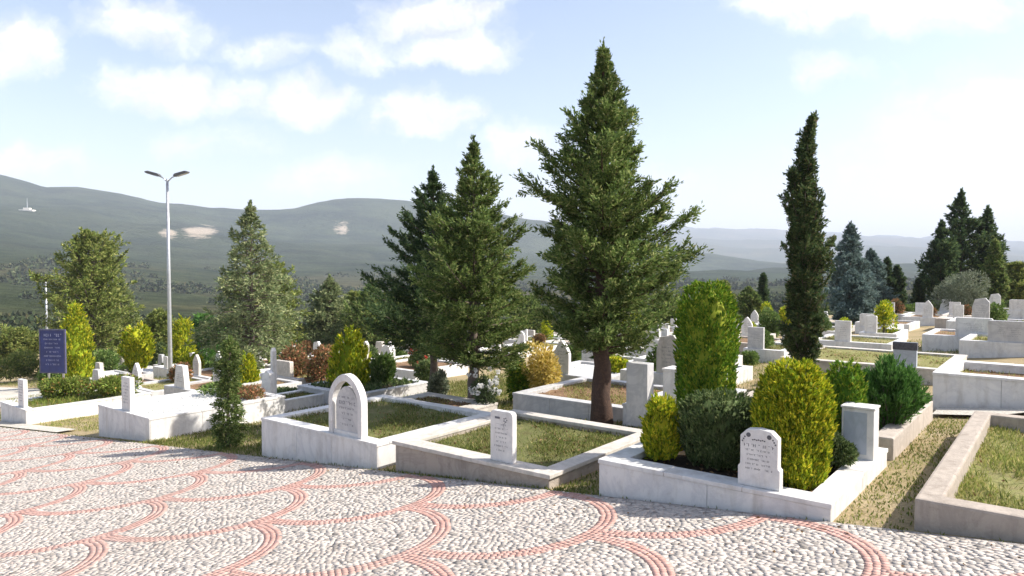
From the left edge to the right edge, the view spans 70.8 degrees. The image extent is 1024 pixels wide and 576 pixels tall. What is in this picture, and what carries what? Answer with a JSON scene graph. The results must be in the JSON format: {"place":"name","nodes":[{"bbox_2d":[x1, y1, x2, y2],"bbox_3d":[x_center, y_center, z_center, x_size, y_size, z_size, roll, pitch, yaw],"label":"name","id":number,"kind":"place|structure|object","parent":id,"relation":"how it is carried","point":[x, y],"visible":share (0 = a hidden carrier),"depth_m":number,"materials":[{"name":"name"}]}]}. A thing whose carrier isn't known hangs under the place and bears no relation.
{"place":"outdoors","nodes":[
{"label":"outdoors","id":0,"kind":"place"},
{"bbox_2d":[0,387,39,406],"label":"side path","id":1,"kind":"structure","parent":0,"point":[8,392],"depth_m":29.02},
{"bbox_2d":[40,414,98,431],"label":"grass","id":2,"kind":"structure","parent":0,"point":[60,424],"depth_m":16.29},
{"bbox_2d":[142,421,261,455],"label":"grass","id":3,"kind":"structure","parent":0,"point":[205,440],"depth_m":12.04,"materials":[{"name":"plant"}]},
{"bbox_2d":[5,378,510,412],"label":"grass","id":4,"kind":"structure","parent":0,"point":[451,382],"depth_m":17.04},
{"bbox_2d":[402,372,512,410],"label":"grass","id":5,"kind":"structure","parent":0,"point":[508,404],"depth_m":16.89,"materials":[{"name":"plant"}]},
{"bbox_2d":[0,427,1023,575],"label":"road","id":6,"kind":"structure","parent":0,"point":[214,517],"depth_m":6.08,"materials":[{"name":"stone"}]},
{"bbox_2d":[0,175,1023,352],"bbox_3d":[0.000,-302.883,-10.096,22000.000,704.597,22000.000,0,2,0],"label":"hills","id":7,"kind":"structure","parent":0,"point":[318,241],"depth_m":1648.43,"materials":[{"name":"plant"}]},
{"bbox_2d":[0,253,983,334],"bbox_3d":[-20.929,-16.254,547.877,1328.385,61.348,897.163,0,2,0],"label":"woodland","id":8,"kind":"object","parent":7,"relation":"on","point":[29,320],"visible":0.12,"depth_m":542.05,"materials":[{"name":"green plant"}]},
{"bbox_2d":[0,307,1023,543],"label":"ground","id":9,"kind":"structure","parent":0,"point":[916,334],"depth_m":7.56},
{"bbox_2d":[0,323,38,361],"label":"pine tree","id":10,"kind":"object","parent":9,"relation":"on","point":[18,338],"visible":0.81,"depth_m":51.49,"materials":[{"name":"green plant"}]},
{"bbox_2d":[0,349,39,380],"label":"garden bush","id":11,"kind":"object","parent":9,"relation":"on","point":[14,366],"visible":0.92,"depth_m":39.93,"materials":[{"name":"green plant"}]},
{"bbox_2d":[0,421,73,431],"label":"kerb path","id":12,"kind":"structure","parent":9,"relation":"on","point":[35,427],"depth_m":15.92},
{"bbox_2d":[39,329,66,378],"bbox_3d":[-15.485,2.676,24.330,0.940,2.580,0.115,0,2,6],"label":"information sign","id":13,"kind":"object","parent":9,"relation":"on","point":[52,352],"visible":1,"depth_m":24.26,"materials":[{"name":"metal"}]},
{"bbox_2d":[0,378,150,423],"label":"grave","id":14,"kind":"object","parent":9,"relation":"on","point":[23,408],"visible":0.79,"depth_m":17.65,"materials":[{"name":"white stone"}]},
{"bbox_2d":[37,375,95,397],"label":"garden bush","id":15,"kind":"object","parent":14,"relation":"on","point":[71,385],"visible":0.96,"depth_m":18.48,"materials":[{"name":"green plant"}]},
{"bbox_2d":[85,373,143,396],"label":"garden bush","id":16,"kind":"object","parent":14,"relation":"on","point":[110,384],"visible":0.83,"depth_m":18.54,"materials":[{"name":"green plant"}]},
{"bbox_2d":[58,301,96,378],"bbox_3d":[-19.452,2.498,32.100,1.692,3.992,1.565,1,2,27],"label":"thuja shrub","id":17,"kind":"object","parent":9,"relation":"on","point":[80,342],"visible":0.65,"depth_m":31.83,"materials":[{"name":"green plant"}]},
{"bbox_2d":[28,226,144,359],"bbox_3d":[-23.382,0.877,39.861,5.902,8.635,6.012,0,2,0],"label":"pine tree","id":18,"kind":"object","parent":9,"relation":"on","point":[97,276],"visible":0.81,"depth_m":39.37,"materials":[{"name":"green plant"}]},
{"bbox_2d":[91,349,121,370],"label":"garden bush","id":19,"kind":"object","parent":9,"relation":"on","point":[109,360],"visible":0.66,"depth_m":35.76,"materials":[{"name":"green plant"}]},
{"bbox_2d":[95,274,142,361],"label":"conifer tree","id":20,"kind":"object","parent":9,"relation":"on","point":[128,292],"visible":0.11,"depth_m":44.00,"materials":[{"name":"green plant"}]},
{"bbox_2d":[117,320,156,369],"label":"thuja shrub","id":21,"kind":"object","parent":9,"relation":"on","point":[137,349],"visible":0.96,"depth_m":28.80,"materials":[{"name":"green plant"}]},
{"bbox_2d":[143,307,174,347],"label":"pine tree","id":22,"kind":"object","parent":9,"relation":"on","point":[155,320],"visible":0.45,"depth_m":47.56,"materials":[{"name":"green plant"}]},
{"bbox_2d":[144,171,189,378],"bbox_3d":[-14.729,-0.366,30.905,1.825,9.266,0.280,0,2,0],"label":"street lamp","id":23,"kind":"object","parent":9,"relation":"on","point":[169,314],"visible":0.84,"depth_m":30.84,"materials":[{"name":"metal"}]},
{"bbox_2d":[132,363,205,396],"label":"grave","id":24,"kind":"object","parent":9,"relation":"on","point":[155,388],"visible":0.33,"depth_m":21.89,"materials":[{"name":"grey stone"}]},
{"bbox_2d":[167,313,197,363],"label":"thuja shrub","id":25,"kind":"object","parent":9,"relation":"on","point":[181,331],"visible":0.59,"depth_m":35.80,"materials":[{"name":"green plant"}]},
{"bbox_2d":[98,376,285,441],"bbox_3d":[-6.306,2.463,14.312,2.066,1.716,2.766,1,2,38],"label":"grave","id":26,"kind":"object","parent":9,"relation":"on","point":[129,416],"visible":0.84,"depth_m":13.44,"materials":[{"name":"white stone"}]},
{"bbox_2d":[230,384,265,399],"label":"garden bush","id":27,"kind":"object","parent":26,"relation":"on","point":[250,392],"visible":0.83,"depth_m":14.52,"materials":[{"name":"red plant"}]},
{"bbox_2d":[189,354,213,378],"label":"grave","id":28,"kind":"object","parent":9,"relation":"on","point":[204,373],"visible":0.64,"depth_m":25.67,"materials":[{"name":"white stone"}]},
{"bbox_2d":[191,312,225,355],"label":"conifer tree","id":29,"kind":"object","parent":9,"relation":"on","point":[197,317],"visible":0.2,"depth_m":45.69,"materials":[{"name":"green plant"}]},
{"bbox_2d":[164,364,260,394],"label":"grave","id":30,"kind":"object","parent":9,"relation":"on","point":[182,383],"visible":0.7,"depth_m":20.15,"materials":[{"name":"grey stone"}]},
{"bbox_2d":[206,334,250,450],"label":"conifer sapling","id":31,"kind":"object","parent":9,"relation":"on","point":[227,373],"visible":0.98,"depth_m":11.13,"materials":[{"name":"green plant"}]},
{"bbox_2d":[181,199,303,368],"bbox_3d":[-10.498,0.157,28.065,4.625,7.244,4.043,0,2,0],"label":"conifer tree","id":32,"kind":"object","parent":9,"relation":"on","point":[268,305],"visible":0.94,"depth_m":27.71,"materials":[{"name":"green plant"}]},
{"bbox_2d":[237,350,261,384],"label":"thuja shrub","id":33,"kind":"object","parent":9,"relation":"on","point":[252,373],"visible":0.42,"depth_m":19.95,"materials":[{"name":"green plant"}]},
{"bbox_2d":[213,370,301,389],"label":"grave","id":34,"kind":"object","parent":9,"relation":"on","point":[281,382],"visible":0.2,"depth_m":19.88,"materials":[{"name":"grey stone"}]},
{"bbox_2d":[236,260,313,357],"bbox_3d":[-13.291,1.457,39.905,3.971,6.024,3.980,1,2,25],"label":"pine tree","id":35,"kind":"object","parent":9,"relation":"on","point":[299,335],"visible":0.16,"depth_m":39.92,"materials":[{"name":"green plant"}]},
{"bbox_2d":[260,360,313,383],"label":"grave","id":36,"kind":"object","parent":9,"relation":"on","point":[285,369],"visible":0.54,"depth_m":22.32,"materials":[{"name":"grey stone"}]},
{"bbox_2d":[261,348,323,411],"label":"grave","id":37,"kind":"object","parent":9,"relation":"on","point":[295,399],"visible":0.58,"depth_m":15.92,"materials":[{"name":"white stone"}]},
{"bbox_2d":[278,342,310,376],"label":"flowering bush","id":38,"kind":"object","parent":9,"relation":"on","point":[296,354],"visible":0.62,"depth_m":22.88,"materials":[{"name":"brown plant"}]},
{"bbox_2d":[302,343,335,382],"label":"flowering bush","id":39,"kind":"object","parent":9,"relation":"on","point":[318,361],"visible":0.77,"depth_m":21.84,"materials":[{"name":"brown plant"}]},
{"bbox_2d":[296,274,353,347],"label":"conifer tree","id":40,"kind":"object","parent":9,"relation":"on","point":[330,325],"visible":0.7,"depth_m":41.41,"materials":[{"name":"green plant"}]},
{"bbox_2d":[325,324,372,386],"bbox_3d":[-3.976,1.843,17.593,1.276,1.994,1.266,0,2,0],"label":"thuja shrub","id":41,"kind":"object","parent":9,"relation":"on","point":[351,355],"visible":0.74,"depth_m":17.35,"materials":[{"name":"green plant"}]},
{"bbox_2d":[297,375,427,405],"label":"grave","id":42,"kind":"object","parent":9,"relation":"on","point":[397,386],"visible":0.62,"depth_m":16.90,"materials":[{"name":"grey stone"}]},
{"bbox_2d":[336,286,394,345],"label":"conifer tree","id":43,"kind":"object","parent":9,"relation":"on","point":[356,320],"visible":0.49,"depth_m":39.27,"materials":[{"name":"green plant"}]},
{"bbox_2d":[261,373,490,469],"bbox_3d":[-1.902,1.969,10.428,2.466,1.830,2.316,1,2,38],"label":"grave","id":44,"kind":"object","parent":9,"relation":"on","point":[352,425],"visible":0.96,"depth_m":9.65,"materials":[{"name":"white stone"}]},
{"bbox_2d":[367,351,396,383],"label":"thuja shrub","id":45,"kind":"object","parent":9,"relation":"on","point":[382,367],"visible":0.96,"depth_m":17.40,"materials":[{"name":"green plant"}]},
{"bbox_2d":[366,345,467,379],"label":"grave","id":46,"kind":"object","parent":9,"relation":"on","point":[404,368],"visible":0.23,"depth_m":22.12,"materials":[{"name":"white stone"}]},
{"bbox_2d":[413,358,438,380],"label":"garden bush","id":47,"kind":"object","parent":9,"relation":"on","point":[421,370],"visible":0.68,"depth_m":19.80,"materials":[{"name":"green plant"}]},
{"bbox_2d":[355,164,510,378],"bbox_3d":[-1.842,-0.014,16.038,3.424,5.522,3.572,-1,2,-19],"label":"conifer tree","id":48,"kind":"object","parent":9,"relation":"on","point":[398,319],"visible":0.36,"depth_m":15.85,"materials":[{"name":"green plant"}]},
{"bbox_2d":[426,368,450,394],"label":"garden bush","id":49,"kind":"object","parent":9,"relation":"on","point":[438,381],"visible":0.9,"depth_m":15.50,"materials":[{"name":"green plant"}]},
{"bbox_2d":[402,392,497,411],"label":"grave","id":50,"kind":"object","parent":9,"relation":"on","point":[456,401],"visible":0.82,"depth_m":12.75,"materials":[{"name":"stone"}]},
{"bbox_2d":[466,367,501,404],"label":"rose bush","id":51,"kind":"object","parent":50,"relation":"on","point":[483,393],"visible":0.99,"depth_m":12.56,"materials":[{"name":"green plant"}]},
{"bbox_2d":[406,134,549,398],"bbox_3d":[-0.578,-0.125,13.113,2.676,5.337,3.080,0,2,0],"label":"conifer tree","id":52,"kind":"object","parent":9,"relation":"on","point":[462,309],"visible":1,"depth_m":12.73,"materials":[{"name":"green plant"}]},
{"bbox_2d":[371,467,598,495],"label":"weeds","id":53,"kind":"object","parent":9,"relation":"on","point":[546,487],"visible":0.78,"depth_m":7.65,"materials":[{"name":"green plant"}]},
{"bbox_2d":[3,426,1012,542],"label":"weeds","id":54,"kind":"object","parent":9,"relation":"on","point":[428,475],"visible":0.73,"depth_m":9.00,"materials":[{"name":"green plant"}]},
{"bbox_2d":[392,409,642,488],"bbox_3d":[0.201,2.027,8.760,2.280,1.535,2.360,1,2,38],"label":"grave","id":55,"kind":"object","parent":9,"relation":"on","point":[526,448],"visible":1,"depth_m":8.25,"materials":[{"name":"stone"}]},
{"bbox_2d":[503,361,531,399],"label":"garden bush","id":56,"kind":"object","parent":9,"relation":"on","point":[516,381],"visible":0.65,"depth_m":14.53,"materials":[{"name":"green plant"}]},
{"bbox_2d":[507,294,551,332],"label":"conifer tree","id":57,"kind":"object","parent":9,"relation":"on","point":[536,326],"visible":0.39,"depth_m":49.41,"materials":[{"name":"green plant"}]},
{"bbox_2d":[519,338,562,388],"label":"flowering bush","id":58,"kind":"object","parent":9,"relation":"on","point":[543,362],"visible":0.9,"depth_m":14.11,"materials":[{"name":"yellow plant"}]},
{"bbox_2d":[545,340,619,382],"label":"grave","id":59,"kind":"object","parent":9,"relation":"on","point":[570,370],"visible":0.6,"depth_m":15.96,"materials":[{"name":"grey stone"}]},
{"bbox_2d":[512,376,662,421],"bbox_3d":[1.628,2.253,12.642,2.316,0.909,2.316,1,2,38],"label":"grave","id":60,"kind":"object","parent":9,"relation":"on","point":[571,398],"visible":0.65,"depth_m":12.24,"materials":[{"name":"grey stone"}]},
{"bbox_2d":[509,37,714,424],"bbox_3d":[1.640,-0.725,10.930,2.573,6.072,2.805,2,2,39],"label":"conifer tree","id":61,"kind":"object","parent":9,"relation":"on","point":[612,205],"visible":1,"depth_m":10.48,"materials":[{"name":"green plant"}]},
{"bbox_2d":[609,356,628,373],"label":"garden bush","id":62,"kind":"object","parent":9,"relation":"on","point":[618,363],"visible":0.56,"depth_m":16.50,"materials":[{"name":"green plant"}]},
{"bbox_2d":[622,361,746,427],"bbox_3d":[2.714,1.784,11.174,1.016,1.452,2.368,1,2,38],"label":"grave","id":63,"kind":"object","parent":9,"relation":"on","point":[639,383],"visible":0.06,"depth_m":10.39,"materials":[{"name":"grey stone"}]},
{"bbox_2d":[620,335,752,385],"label":"grave","id":64,"kind":"object","parent":9,"relation":"on","point":[664,354],"visible":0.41,"depth_m":14.47,"materials":[{"name":"white stone"}]},
{"bbox_2d":[598,402,887,521],"bbox_3d":[2.270,1.772,6.957,2.066,1.329,2.116,1,2,38],"label":"grave","id":65,"kind":"object","parent":9,"relation":"on","point":[754,483],"visible":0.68,"depth_m":6.19,"materials":[{"name":"white stone"}]},
{"bbox_2d":[638,391,682,461],"bbox_3d":[1.446,1.398,6.976,0.468,0.782,0.455,-1,2,-23],"label":"thuja shrub","id":66,"kind":"object","parent":65,"relation":"on","point":[659,439],"visible":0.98,"depth_m":6.87,"materials":[{"name":"green plant"}]},
{"bbox_2d":[672,278,743,413],"bbox_3d":[2.070,0.828,7.622,0.755,1.877,0.740,0,2,0],"label":"thuja shrub","id":67,"kind":"object","parent":65,"relation":"on","point":[707,342],"visible":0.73,"depth_m":7.42,"materials":[{"name":"green plant"}]},
{"bbox_2d":[674,386,753,470],"bbox_3d":[2.001,1.370,6.812,0.875,0.848,0.861,1,2,31],"label":"evergreen shrub","id":68,"kind":"object","parent":65,"relation":"on","point":[713,427],"visible":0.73,"depth_m":6.57,"materials":[{"name":"green plant"}]},
{"bbox_2d":[748,356,838,490],"bbox_3d":[2.407,1.198,6.191,0.741,1.232,0.717,0,2,0],"label":"thuja shrub","id":69,"kind":"object","parent":65,"relation":"on","point":[794,409],"visible":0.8,"depth_m":5.97,"materials":[{"name":"green plant"}]},
{"bbox_2d":[828,430,859,472],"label":"evergreen shrub","id":70,"kind":"object","parent":65,"relation":"on","point":[845,452],"visible":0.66,"depth_m":6.46,"materials":[{"name":"green plant"}]},
{"bbox_2d":[735,285,762,319],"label":"conifer tree","id":71,"kind":"object","parent":9,"relation":"on","point":[750,301],"visible":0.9,"depth_m":45.64,"materials":[{"name":"green plant"}]},
{"bbox_2d":[755,272,770,316],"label":"conifer tree","id":72,"kind":"object","parent":9,"relation":"on","point":[763,290],"visible":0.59,"depth_m":47.84,"materials":[{"name":"green plant"}]},
{"bbox_2d":[743,327,788,362],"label":"grave","id":73,"kind":"object","parent":9,"relation":"on","point":[756,337],"visible":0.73,"depth_m":19.46,"materials":[{"name":"white stone"}]},
{"bbox_2d":[758,306,781,337],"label":"garden bush","id":74,"kind":"object","parent":9,"relation":"on","point":[767,316],"visible":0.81,"depth_m":29.89,"materials":[{"name":"green plant"}]},
{"bbox_2d":[772,109,837,374],"bbox_3d":[5.539,-0.624,13.605,1.136,5.487,1.102,1,2,27],"label":"cypress tree","id":75,"kind":"object","parent":9,"relation":"on","point":[810,254],"visible":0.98,"depth_m":13.40,"materials":[{"name":"green plant"}]},
{"bbox_2d":[737,389,932,460],"bbox_3d":[3.860,1.941,9.046,2.130,0.923,2.600,1,2,38],"label":"grave","id":76,"kind":"object","parent":9,"relation":"on","point":[896,440],"visible":0.01,"depth_m":7.88,"materials":[{"name":"stone"}]},
{"bbox_2d":[823,357,869,435],"bbox_3d":[3.306,1.230,7.154,0.455,1.104,0.462,0,2,13],"label":"thuja shrub","id":77,"kind":"object","parent":76,"relation":"on","point":[847,379],"visible":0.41,"depth_m":7.04,"materials":[{"name":"green plant"}]},
{"bbox_2d":[859,352,932,428],"bbox_3d":[4.267,1.219,8.128,0.927,1.034,0.902,0,2,0],"label":"juniper shrub","id":78,"kind":"object","parent":76,"relation":"on","point":[897,393],"visible":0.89,"depth_m":7.94,"materials":[{"name":"green plant"}]},
{"bbox_2d":[824,268,876,324],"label":"conifer tree","id":79,"kind":"object","parent":9,"relation":"on","point":[852,293],"visible":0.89,"depth_m":32.61,"materials":[{"name":"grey plant"}]},
{"bbox_2d":[823,220,883,310],"bbox_3d":[18.919,-0.808,39.985,3.164,5.962,2.927,0,2,0],"label":"conifer tree","id":80,"kind":"object","parent":9,"relation":"on","point":[848,247],"visible":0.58,"depth_m":39.58,"materials":[{"name":"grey plant"}]},
{"bbox_2d":[818,320,906,349],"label":"grave","id":81,"kind":"object","parent":9,"relation":"on","point":[842,336],"visible":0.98,"depth_m":20.64,"materials":[{"name":"white stone"}]},
{"bbox_2d":[780,341,967,384],"bbox_3d":[7.338,1.668,14.572,2.916,1.465,2.716,1,2,38],"label":"grave","id":82,"kind":"object","parent":9,"relation":"on","point":[926,364],"visible":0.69,"depth_m":14.10,"materials":[{"name":"stone"}]},
{"bbox_2d":[862,248,900,305],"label":"conifer tree","id":83,"kind":"object","parent":9,"relation":"on","point":[878,266],"visible":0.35,"depth_m":42.42,"materials":[{"name":"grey plant"}]},
{"bbox_2d":[859,315,907,338],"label":"grave","id":84,"kind":"object","parent":9,"relation":"on","point":[870,327],"visible":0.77,"depth_m":23.14,"materials":[{"name":"white stone"}]},
{"bbox_2d":[873,299,898,332],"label":"thuja shrub","id":85,"kind":"object","parent":84,"relation":"on","point":[884,319],"visible":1,"depth_m":23.62,"materials":[{"name":"yellow plant"}]},
{"bbox_2d":[855,311,919,332],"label":"grave","id":86,"kind":"object","parent":9,"relation":"on","point":[911,325],"visible":0.16,"depth_m":29.63,"materials":[{"name":"white stone"}]},
{"bbox_2d":[883,256,897,297],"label":"conifer tree","id":87,"kind":"object","parent":9,"relation":"on","point":[891,281],"visible":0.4,"depth_m":46.75,"materials":[{"name":"green plant"}]},
{"bbox_2d":[892,264,907,304],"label":"conifer tree","id":88,"kind":"object","parent":9,"relation":"on","point":[901,284],"visible":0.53,"depth_m":46.71,"materials":[{"name":"green plant"}]},
{"bbox_2d":[908,277,926,302],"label":"conifer tree","id":89,"kind":"object","parent":9,"relation":"on","point":[918,294],"visible":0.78,"depth_m":43.85,"materials":[{"name":"green plant"}]},
{"bbox_2d":[902,300,940,325],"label":"grave","id":90,"kind":"object","parent":9,"relation":"on","point":[926,317],"visible":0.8,"depth_m":31.50,"materials":[{"name":"white stone"}]},
{"bbox_2d":[914,218,960,301],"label":"conifer tree","id":91,"kind":"object","parent":9,"relation":"on","point":[942,255],"visible":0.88,"depth_m":41.67,"materials":[{"name":"green plant"}]},
{"bbox_2d":[935,305,971,328],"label":"grave","id":92,"kind":"object","parent":9,"relation":"on","point":[940,321],"visible":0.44,"depth_m":27.73,"materials":[{"name":"stone"}]},
{"bbox_2d":[922,317,992,351],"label":"grave","id":93,"kind":"object","parent":9,"relation":"on","point":[942,339],"visible":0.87,"depth_m":18.83,"materials":[{"name":"white stone"}]},
{"bbox_2d":[929,268,991,309],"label":"olive tree","id":94,"kind":"object","parent":9,"relation":"on","point":[964,288],"visible":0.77,"depth_m":35.54,"materials":[{"name":"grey plant"}]},
{"bbox_2d":[928,187,994,294],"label":"conifer tree","id":95,"kind":"object","parent":9,"relation":"on","point":[960,229],"visible":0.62,"depth_m":43.43,"materials":[{"name":"green plant"}]},
{"bbox_2d":[914,411,1023,542],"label":"grave","id":96,"kind":"object","parent":9,"relation":"on","point":[973,486],"visible":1,"depth_m":5.81,"materials":[{"name":"stone"}]},
{"bbox_2d":[932,359,1023,409],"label":"grave","id":97,"kind":"object","parent":9,"relation":"on","point":[968,384],"visible":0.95,"depth_m":9.97,"materials":[{"name":"white stone"}]},
{"bbox_2d":[946,298,1023,328],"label":"grave","id":98,"kind":"object","parent":9,"relation":"on","point":[980,308],"visible":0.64,"depth_m":23.20,"materials":[{"name":"white stone"}]},
{"bbox_2d":[990,302,1009,320],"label":"garden bush","id":99,"kind":"object","parent":98,"relation":"on","point":[997,312],"visible":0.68,"depth_m":23.27,"materials":[{"name":"green plant"}]},
{"bbox_2d":[972,205,1009,297],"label":"conifer tree","id":100,"kind":"object","parent":9,"relation":"on","point":[987,224],"visible":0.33,"depth_m":43.64,"materials":[{"name":"green plant"}]},
{"bbox_2d":[959,320,1023,357],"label":"grave","id":101,"kind":"object","parent":9,"relation":"on","point":[1002,339],"visible":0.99,"depth_m":16.50,"materials":[{"name":"white stone"}]},
{"bbox_2d":[977,238,1011,300],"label":"conifer tree","id":102,"kind":"object","parent":9,"relation":"on","point":[993,267],"visible":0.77,"depth_m":37.72,"materials":[{"name":"green plant"}]},
{"bbox_2d":[1003,260,1023,301],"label":"pine tree","id":103,"kind":"object","parent":9,"relation":"on","point":[1014,271],"visible":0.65,"depth_m":41.44,"materials":[{"name":"green plant"}]},
{"bbox_2d":[1003,299,1023,318],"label":"grave","id":104,"kind":"object","parent":9,"relation":"on","point":[1015,310],"visible":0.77,"depth_m":31.38,"materials":[{"name":"white stone"}]},
{"bbox_2d":[2,427,1021,566],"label":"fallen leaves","id":105,"kind":"object","parent":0,"point":[774,551],"visible":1,"depth_m":6.91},
{"bbox_2d":[0,0,1023,240],"label":"sky","id":106,"kind":"structure","parent":0,"point":[274,104],"materials":[{"name":"blue"}]},
{"bbox_2d":[554,470,598,493],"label":"grass","id":107,"kind":"structure","parent":0,"point":[585,485],"depth_m":7.17,"materials":[{"name":"plant"}]},
{"bbox_2d":[451,339,958,395],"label":"grass","id":108,"kind":"structure","parent":0,"point":[762,366],"depth_m":17.82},
{"bbox_2d":[836,417,968,529],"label":"grass","id":109,"kind":"structure","parent":0,"point":[922,456],"depth_m":6.73,"materials":[{"name":"plant"}]},
{"bbox_2d":[933,407,1023,414],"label":"front path","id":110,"kind":"structure","parent":0,"point":[955,410],"depth_m":9.60,"materials":[{"name":"concrete"}]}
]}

